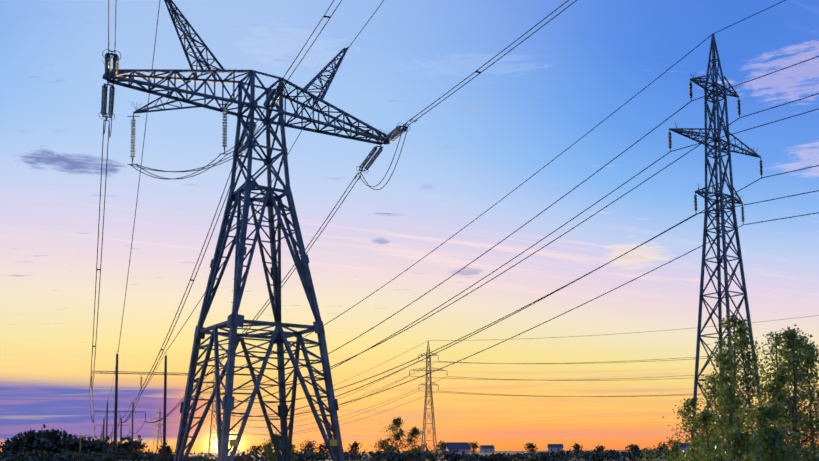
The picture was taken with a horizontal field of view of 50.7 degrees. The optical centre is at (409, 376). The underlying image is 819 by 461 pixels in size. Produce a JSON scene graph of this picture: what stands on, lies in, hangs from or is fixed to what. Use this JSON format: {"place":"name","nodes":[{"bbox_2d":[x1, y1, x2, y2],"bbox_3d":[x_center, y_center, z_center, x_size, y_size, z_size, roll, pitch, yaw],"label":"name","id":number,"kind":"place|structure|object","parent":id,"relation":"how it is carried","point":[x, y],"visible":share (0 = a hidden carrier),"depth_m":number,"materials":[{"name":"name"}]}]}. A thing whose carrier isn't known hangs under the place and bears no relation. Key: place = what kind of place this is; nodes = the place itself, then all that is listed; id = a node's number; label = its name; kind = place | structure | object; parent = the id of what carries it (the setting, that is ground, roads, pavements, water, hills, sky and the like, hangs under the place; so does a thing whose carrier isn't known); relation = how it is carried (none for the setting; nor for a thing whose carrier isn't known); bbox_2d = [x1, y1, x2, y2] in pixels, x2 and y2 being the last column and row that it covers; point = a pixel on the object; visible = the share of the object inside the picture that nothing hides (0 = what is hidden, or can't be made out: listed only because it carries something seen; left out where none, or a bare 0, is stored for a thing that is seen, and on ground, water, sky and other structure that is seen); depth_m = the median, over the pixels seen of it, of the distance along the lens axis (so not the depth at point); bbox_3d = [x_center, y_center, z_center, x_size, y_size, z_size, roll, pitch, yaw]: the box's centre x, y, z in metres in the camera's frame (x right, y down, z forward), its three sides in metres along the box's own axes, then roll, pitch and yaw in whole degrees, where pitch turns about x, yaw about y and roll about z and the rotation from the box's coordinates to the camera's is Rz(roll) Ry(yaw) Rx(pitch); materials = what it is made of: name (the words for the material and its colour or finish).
{"place":"outdoors","nodes":[
{"label":"outdoors","id":0,"kind":"place"},
{"bbox_2d":[2,449,816,460],"bbox_3d":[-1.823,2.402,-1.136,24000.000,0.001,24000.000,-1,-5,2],"label":"ground","id":1,"kind":"structure","parent":0,"point":[502,452],"depth_m":767.11,"materials":[{"name":"green plant"}]},
{"bbox_2d":[0,439,12,454],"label":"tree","id":2,"kind":"object","parent":1,"relation":"on","point":[3,449],"visible":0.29,"depth_m":362.04,"materials":[{"name":"green plant"}]},
{"bbox_2d":[0,450,17,460],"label":"bush","id":3,"kind":"object","parent":1,"relation":"on","point":[10,455],"visible":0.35,"depth_m":204.88,"materials":[{"name":"green plant"}]},
{"bbox_2d":[5,443,23,459],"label":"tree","id":4,"kind":"object","parent":1,"relation":"on","point":[15,447],"visible":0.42,"depth_m":301.09,"materials":[{"name":"green plant"}]},
{"bbox_2d":[0,454,38,460],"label":"bush","id":5,"kind":"object","parent":1,"relation":"on","point":[14,458],"visible":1,"depth_m":167.91,"materials":[{"name":"green plant"}]},
{"bbox_2d":[4,432,40,457],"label":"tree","id":6,"kind":"object","parent":1,"relation":"on","point":[16,440],"visible":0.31,"depth_m":321.24,"materials":[{"name":"green plant"}]},
{"bbox_2d":[5,447,61,459],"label":"bush","id":7,"kind":"object","parent":1,"relation":"on","point":[22,451],"visible":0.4,"depth_m":218.95,"materials":[{"name":"green plant"}]},
{"bbox_2d":[18,428,57,458],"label":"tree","id":8,"kind":"object","parent":1,"relation":"on","point":[36,441],"visible":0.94,"depth_m":301.05,"materials":[{"name":"green plant"}]},
{"bbox_2d":[21,424,70,455],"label":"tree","id":9,"kind":"object","parent":1,"relation":"on","point":[53,436],"visible":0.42,"depth_m":329.00,"materials":[{"name":"green plant"}]},
{"bbox_2d":[22,450,86,460],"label":"bush","id":10,"kind":"object","parent":1,"relation":"on","point":[40,457],"visible":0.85,"depth_m":173.95,"materials":[{"name":"green plant"}]},
{"bbox_2d":[55,449,90,460],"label":"bush","id":11,"kind":"object","parent":1,"relation":"on","point":[63,450],"visible":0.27,"depth_m":195.73,"materials":[{"name":"green plant"}]},
{"bbox_2d":[56,434,91,453],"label":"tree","id":12,"kind":"object","parent":1,"relation":"on","point":[68,446],"visible":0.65,"depth_m":305.89,"materials":[{"name":"green plant"}]},
{"bbox_2d":[54,450,111,460],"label":"bush","id":13,"kind":"object","parent":1,"relation":"on","point":[94,457],"visible":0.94,"depth_m":172.77,"materials":[{"name":"green plant"}]},
{"bbox_2d":[68,436,108,448],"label":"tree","id":14,"kind":"object","parent":1,"relation":"on","point":[85,440],"visible":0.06,"depth_m":316.94,"materials":[{"name":"green plant"}]},
{"bbox_2d":[82,437,120,455],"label":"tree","id":15,"kind":"object","parent":1,"relation":"on","point":[97,446],"visible":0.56,"depth_m":311.10,"materials":[{"name":"green plant"}]},
{"bbox_2d":[95,418,129,443],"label":"portal support","id":16,"kind":"object","parent":1,"relation":"on","point":[121,425],"visible":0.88,"depth_m":420.55,"materials":[{"name":"metal"}]},
{"bbox_2d":[101,448,136,460],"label":"bush","id":17,"kind":"object","parent":1,"relation":"on","point":[120,454],"visible":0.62,"depth_m":236.75,"materials":[{"name":"green plant"}]},
{"bbox_2d":[94,400,145,451],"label":"portal support","id":18,"kind":"object","parent":1,"relation":"on","point":[107,411],"visible":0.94,"depth_m":284.43,"materials":[{"name":"metal"}]},
{"bbox_2d":[111,435,145,451],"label":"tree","id":19,"kind":"object","parent":1,"relation":"on","point":[124,444],"visible":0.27,"depth_m":373.10,"materials":[{"name":"green plant"}]},
{"bbox_2d":[124,439,149,452],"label":"bush","id":20,"kind":"object","parent":1,"relation":"on","point":[138,446],"visible":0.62,"depth_m":356.65,"materials":[{"name":"green plant"}]},
{"bbox_2d":[90,351,187,460],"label":"portal support","id":21,"kind":"object","parent":1,"relation":"on","point":[116,373],"visible":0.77,"depth_m":148.43,"materials":[{"name":"metal"}]},
{"bbox_2d":[128,450,150,460],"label":"bush","id":22,"kind":"object","parent":1,"relation":"on","point":[136,456],"visible":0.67,"depth_m":214.37,"materials":[{"name":"green plant"}]},
{"bbox_2d":[140,451,160,460],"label":"bush","id":23,"kind":"object","parent":1,"relation":"on","point":[147,457],"visible":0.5,"depth_m":207.61,"materials":[{"name":"green plant"}]},
{"bbox_2d":[152,414,159,449],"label":"transmission tower","id":24,"kind":"structure","parent":1,"relation":"on","point":[155,430],"depth_m":734.49,"materials":[{"name":"grey metal"}]},
{"bbox_2d":[154,409,162,452],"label":"transmission tower","id":25,"kind":"structure","parent":1,"relation":"on","point":[159,412],"depth_m":661.24,"materials":[{"name":"grey metal"}]},
{"bbox_2d":[155,443,174,454],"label":"bush","id":26,"kind":"object","parent":1,"relation":"on","point":[168,449],"visible":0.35,"depth_m":321.83,"materials":[{"name":"green plant"}]},
{"bbox_2d":[149,451,188,460],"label":"bush","id":27,"kind":"object","parent":1,"relation":"on","point":[169,456],"visible":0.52,"depth_m":171.82,"materials":[{"name":"green plant"}]},
{"bbox_2d":[149,372,223,455],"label":"transmission tower","id":28,"kind":"structure","parent":1,"relation":"on","point":[211,432],"depth_m":379.61,"materials":[{"name":"grey metal"}]},
{"bbox_2d":[186,456,211,460],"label":"bush","id":29,"kind":"object","parent":1,"relation":"on","point":[200,458],"visible":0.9,"depth_m":150.76,"materials":[{"name":"green plant"}]},
{"bbox_2d":[188,452,217,460],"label":"bush","id":30,"kind":"object","parent":1,"relation":"on","point":[210,456],"visible":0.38,"depth_m":238.78,"materials":[{"name":"green plant"}]},
{"bbox_2d":[205,457,248,460],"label":"bush","id":31,"kind":"object","parent":1,"relation":"on","point":[244,459],"visible":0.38,"depth_m":148.12,"materials":[{"name":"green plant"}]},
{"bbox_2d":[231,411,238,438],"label":"transmission tower","id":32,"kind":"structure","parent":1,"relation":"on","point":[234,424],"depth_m":713.56,"materials":[{"name":"grey metal"}]},
{"bbox_2d":[215,449,259,460],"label":"bush","id":33,"kind":"object","parent":1,"relation":"on","point":[248,456],"visible":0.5,"depth_m":152.63,"materials":[{"name":"green plant"}]},
{"bbox_2d":[248,444,261,455],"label":"bush","id":34,"kind":"object","parent":1,"relation":"on","point":[256,449],"visible":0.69,"depth_m":486.75,"materials":[{"name":"green plant"}]},
{"bbox_2d":[240,452,292,460],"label":"bush","id":35,"kind":"object","parent":1,"relation":"on","point":[262,458],"visible":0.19,"depth_m":158.11,"materials":[{"name":"green plant"}]},
{"bbox_2d":[258,431,281,460],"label":"tree","id":36,"kind":"object","parent":1,"relation":"on","point":[268,447],"visible":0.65,"depth_m":126.88,"materials":[{"name":"green plant"}]},
{"bbox_2d":[259,442,281,456],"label":"bush","id":37,"kind":"object","parent":1,"relation":"on","point":[264,448],"visible":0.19,"depth_m":391.44,"materials":[{"name":"green plant"}]},
{"bbox_2d":[290,444,297,460],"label":"bush","id":38,"kind":"object","parent":1,"relation":"on","point":[293,447],"visible":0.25,"depth_m":132.53,"materials":[{"name":"green plant"}]},
{"bbox_2d":[280,449,325,460],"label":"bush","id":39,"kind":"object","parent":1,"relation":"on","point":[301,456],"visible":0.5,"depth_m":170.80,"materials":[{"name":"green plant"}]},
{"bbox_2d":[297,438,318,453],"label":"bush","id":40,"kind":"object","parent":1,"relation":"on","point":[309,445],"visible":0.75,"depth_m":403.44,"materials":[{"name":"green plant"}]},
{"bbox_2d":[305,451,330,460],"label":"bush","id":41,"kind":"object","parent":1,"relation":"on","point":[319,457],"visible":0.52,"depth_m":227.73,"materials":[{"name":"green plant"}]},
{"bbox_2d":[315,442,326,452],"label":"bush","id":42,"kind":"object","parent":1,"relation":"on","point":[323,448],"visible":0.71,"depth_m":536.23,"materials":[{"name":"green plant"}]},
{"bbox_2d":[90,0,576,460],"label":"anchor tower","id":43,"kind":"structure","parent":1,"relation":"on","point":[279,336],"depth_m":68.89,"materials":[{"name":"metal"}]},
{"bbox_2d":[320,449,356,460],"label":"bush","id":44,"kind":"object","parent":1,"relation":"on","point":[346,455],"visible":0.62,"depth_m":214.85,"materials":[{"name":"green plant"}]},
{"bbox_2d":[347,440,362,453],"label":"bush","id":45,"kind":"object","parent":1,"relation":"on","point":[354,446],"visible":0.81,"depth_m":431.73,"materials":[{"name":"green plant"}]},
{"bbox_2d":[346,452,375,459],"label":"bush","id":46,"kind":"object","parent":1,"relation":"on","point":[359,458],"visible":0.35,"depth_m":253.29,"materials":[{"name":"green plant"}]},
{"bbox_2d":[370,438,392,455],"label":"bush","id":47,"kind":"object","parent":1,"relation":"on","point":[388,449],"visible":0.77,"depth_m":158.33,"materials":[{"name":"green plant"}]},
{"bbox_2d":[358,445,415,460],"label":"bush","id":48,"kind":"object","parent":1,"relation":"on","point":[390,457],"visible":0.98,"depth_m":145.55,"materials":[{"name":"green plant"}]},
{"bbox_2d":[379,416,409,451],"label":"tree","id":49,"kind":"object","parent":1,"relation":"on","point":[397,434],"visible":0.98,"depth_m":148.26,"materials":[{"name":"green plant"}]},
{"bbox_2d":[403,426,423,459],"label":"tree","id":50,"kind":"object","parent":1,"relation":"on","point":[415,430],"visible":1,"depth_m":148.34,"materials":[{"name":"green plant"}]},
{"bbox_2d":[396,448,439,460],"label":"bush","id":51,"kind":"object","parent":1,"relation":"on","point":[427,454],"visible":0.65,"depth_m":161.74,"materials":[{"name":"green plant"}]},
{"bbox_2d":[414,449,458,460],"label":"bush","id":52,"kind":"object","parent":1,"relation":"on","point":[445,452],"visible":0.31,"depth_m":209.06,"materials":[{"name":"green plant"}]},
{"bbox_2d":[433,440,447,454],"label":"horizon tree","id":53,"kind":"object","parent":1,"relation":"on","point":[441,443],"visible":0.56,"depth_m":491.67,"materials":[{"name":"green plant"}]},
{"bbox_2d":[442,453,463,460],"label":"bush","id":54,"kind":"object","parent":1,"relation":"on","point":[456,457],"visible":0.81,"depth_m":208.56,"materials":[{"name":"green plant"}]},
{"bbox_2d":[445,442,469,454],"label":"house","id":55,"kind":"structure","parent":1,"relation":"on","point":[463,448],"depth_m":324.87,"materials":[{"name":"grey"}]},
{"bbox_2d":[461,453,477,460],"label":"bush","id":56,"kind":"object","parent":1,"relation":"on","point":[475,459],"visible":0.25,"depth_m":219.12,"materials":[{"name":"green plant"}]},
{"bbox_2d":[469,441,479,452],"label":"tree","id":57,"kind":"object","parent":1,"relation":"on","point":[473,445],"visible":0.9,"depth_m":446.03,"materials":[{"name":"green plant"}]},
{"bbox_2d":[462,453,508,460],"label":"bush","id":58,"kind":"object","parent":1,"relation":"on","point":[475,455],"visible":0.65,"depth_m":173.36,"materials":[{"name":"green plant"}]},
{"bbox_2d":[480,445,494,452],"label":"house","id":59,"kind":"structure","parent":1,"relation":"on","point":[487,448],"depth_m":631.35,"materials":[{"name":"grey"}]},
{"bbox_2d":[481,451,537,460],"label":"bush","id":60,"kind":"object","parent":1,"relation":"on","point":[497,456],"visible":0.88,"depth_m":170.80,"materials":[{"name":"green plant"}]},
{"bbox_2d":[504,452,535,458],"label":"bush","id":61,"kind":"object","parent":1,"relation":"on","point":[522,455],"visible":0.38,"depth_m":247.89,"materials":[{"name":"green plant"}]},
{"bbox_2d":[230,315,818,458],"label":"transmission tower","id":62,"kind":"structure","parent":1,"relation":"on","point":[426,403],"depth_m":276.79,"materials":[{"name":"grey metal"}]},
{"bbox_2d":[522,442,537,452],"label":"horizon tree","id":63,"kind":"object","parent":1,"relation":"on","point":[530,447],"visible":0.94,"depth_m":523.99,"materials":[{"name":"green plant"}]},
{"bbox_2d":[529,450,572,459],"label":"bush","id":64,"kind":"object","parent":1,"relation":"on","point":[554,454],"visible":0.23,"depth_m":224.58,"materials":[{"name":"green plant"}]},
{"bbox_2d":[547,444,563,451],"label":"house","id":65,"kind":"structure","parent":1,"relation":"on","point":[554,447],"depth_m":605.27,"materials":[{"name":"grey"}]},
{"bbox_2d":[524,449,593,460],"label":"bush","id":66,"kind":"object","parent":1,"relation":"on","point":[542,456],"visible":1,"depth_m":140.51,"materials":[{"name":"green plant"}]},
{"bbox_2d":[552,449,589,458],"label":"bush","id":67,"kind":"object","parent":1,"relation":"on","point":[575,452],"visible":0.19,"depth_m":246.27,"materials":[{"name":"green plant"}]},
{"bbox_2d":[571,443,582,453],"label":"horizon tree","id":68,"kind":"object","parent":1,"relation":"on","point":[577,447],"visible":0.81,"depth_m":544.66,"materials":[{"name":"green plant"}]},
{"bbox_2d":[581,450,604,460],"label":"bush","id":69,"kind":"object","parent":1,"relation":"on","point":[597,457],"visible":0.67,"depth_m":181.78,"materials":[{"name":"green plant"}]},
{"bbox_2d":[591,443,604,453],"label":"horizon tree","id":70,"kind":"object","parent":1,"relation":"on","point":[600,448],"visible":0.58,"depth_m":477.49,"materials":[{"name":"green plant"}]},
{"bbox_2d":[596,449,626,459],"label":"bush","id":71,"kind":"object","parent":1,"relation":"on","point":[613,453],"visible":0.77,"depth_m":215.00,"materials":[{"name":"green plant"}]},
{"bbox_2d":[610,449,656,460],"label":"bush","id":72,"kind":"object","parent":1,"relation":"on","point":[632,455],"visible":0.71,"depth_m":198.57,"materials":[{"name":"green plant"}]},
{"bbox_2d":[625,444,644,451],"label":"horizon tree","id":73,"kind":"object","parent":1,"relation":"on","point":[632,447],"visible":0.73,"depth_m":433.73,"materials":[{"name":"green plant"}]},
{"bbox_2d":[635,447,661,460],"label":"bush","id":74,"kind":"object","parent":1,"relation":"on","point":[649,454],"visible":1,"depth_m":35.02,"materials":[{"name":"green plant"}]},
{"bbox_2d":[637,449,669,458],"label":"bush","id":75,"kind":"object","parent":1,"relation":"on","point":[659,454],"visible":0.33,"depth_m":228.17,"materials":[{"name":"green plant"}]},
{"bbox_2d":[653,441,671,453],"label":"horizon tree","id":76,"kind":"object","parent":1,"relation":"on","point":[662,447],"visible":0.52,"depth_m":431.40,"materials":[{"name":"green plant"}]},
{"bbox_2d":[655,437,692,460],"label":"bush","id":77,"kind":"object","parent":1,"relation":"on","point":[675,448],"visible":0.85,"depth_m":29.98,"materials":[{"name":"green plant"}]},
{"bbox_2d":[673,443,689,452],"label":"house","id":78,"kind":"structure","parent":1,"relation":"on","point":[683,446],"depth_m":489.77,"materials":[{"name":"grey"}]},
{"bbox_2d":[663,393,714,460],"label":"tree","id":79,"kind":"object","parent":1,"relation":"on","point":[689,411],"visible":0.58,"depth_m":27.11,"materials":[{"name":"green plant"}]},
{"bbox_2d":[679,447,713,460],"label":"bush","id":80,"kind":"object","parent":1,"relation":"on","point":[683,458],"visible":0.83,"depth_m":21.32,"materials":[{"name":"green plant"}]},
{"bbox_2d":[685,434,711,460],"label":"tree","id":81,"kind":"object","parent":1,"relation":"on","point":[696,447],"visible":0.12,"depth_m":32.65,"materials":[{"name":"green plant"}]},
{"bbox_2d":[678,407,733,460],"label":"tree","id":82,"kind":"object","parent":1,"relation":"on","point":[704,418],"visible":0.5,"depth_m":22.10,"materials":[{"name":"green plant"}]},
{"bbox_2d":[680,375,740,460],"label":"tree","id":83,"kind":"object","parent":1,"relation":"on","point":[709,403],"visible":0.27,"depth_m":30.59,"materials":[{"name":"green plant"}]},
{"bbox_2d":[684,348,756,460],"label":"tree","id":84,"kind":"object","parent":1,"relation":"on","point":[722,377],"visible":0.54,"depth_m":24.91,"materials":[{"name":"green plant"}]},
{"bbox_2d":[691,383,761,460],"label":"tree","id":85,"kind":"object","parent":1,"relation":"on","point":[727,397],"visible":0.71,"depth_m":19.19,"materials":[{"name":"green plant"}]},
{"bbox_2d":[693,312,760,460],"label":"tree","id":86,"kind":"object","parent":1,"relation":"on","point":[734,321],"visible":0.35,"depth_m":27.84,"materials":[{"name":"green plant"}]},
{"bbox_2d":[704,423,767,460],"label":"tree","id":87,"kind":"object","parent":1,"relation":"on","point":[739,448],"visible":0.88,"depth_m":15.39,"materials":[{"name":"green plant"}]},
{"bbox_2d":[709,323,784,459],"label":"tree","id":88,"kind":"object","parent":1,"relation":"on","point":[743,340],"visible":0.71,"depth_m":23.76,"materials":[{"name":"green plant"}]},
{"bbox_2d":[729,444,799,460],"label":"bush","id":89,"kind":"object","parent":1,"relation":"on","point":[758,451],"visible":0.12,"depth_m":16.61,"materials":[{"name":"green plant"}]},
{"bbox_2d":[742,399,814,460],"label":"tree","id":90,"kind":"object","parent":1,"relation":"on","point":[764,413],"visible":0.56,"depth_m":16.89,"materials":[{"name":"green plant"}]},
{"bbox_2d":[741,421,818,460],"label":"tree","id":91,"kind":"object","parent":1,"relation":"on","point":[774,444],"visible":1,"depth_m":14.00,"materials":[{"name":"green plant"}]},
{"bbox_2d":[751,330,808,431],"bbox_3d":[12.438,1.651,28.817,2.414,6.485,2.131,-1,-5,2],"label":"tree","id":92,"kind":"object","parent":1,"relation":"on","point":[770,334],"visible":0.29,"depth_m":28.93,"materials":[{"name":"green plant"}]},
{"bbox_2d":[746,370,818,458],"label":"tree","id":93,"kind":"object","parent":1,"relation":"on","point":[776,381],"visible":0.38,"depth_m":20.56,"materials":[{"name":"green plant"}]},
{"bbox_2d":[747,324,818,460],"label":"tree","id":94,"kind":"object","parent":1,"relation":"on","point":[791,344],"visible":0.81,"depth_m":20.60,"materials":[{"name":"green plant"}]},
{"bbox_2d":[762,326,818,457],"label":"tree","id":95,"kind":"object","parent":1,"relation":"on","point":[789,418],"visible":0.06,"depth_m":24.83,"materials":[{"name":"green plant"}]},
{"bbox_2d":[768,338,818,460],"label":"tree","id":96,"kind":"object","parent":1,"relation":"on","point":[813,443],"visible":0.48,"depth_m":22.09,"materials":[{"name":"green plant"}]},
{"bbox_2d":[0,0,818,452],"label":"sky","id":97,"kind":"structure","parent":0,"point":[475,147],"materials":[{"name":"blue"}]},
{"bbox_2d":[200,0,818,460],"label":"transmission tower","id":98,"kind":"structure","parent":0,"point":[720,204],"depth_m":73.50,"materials":[{"name":"metal"}]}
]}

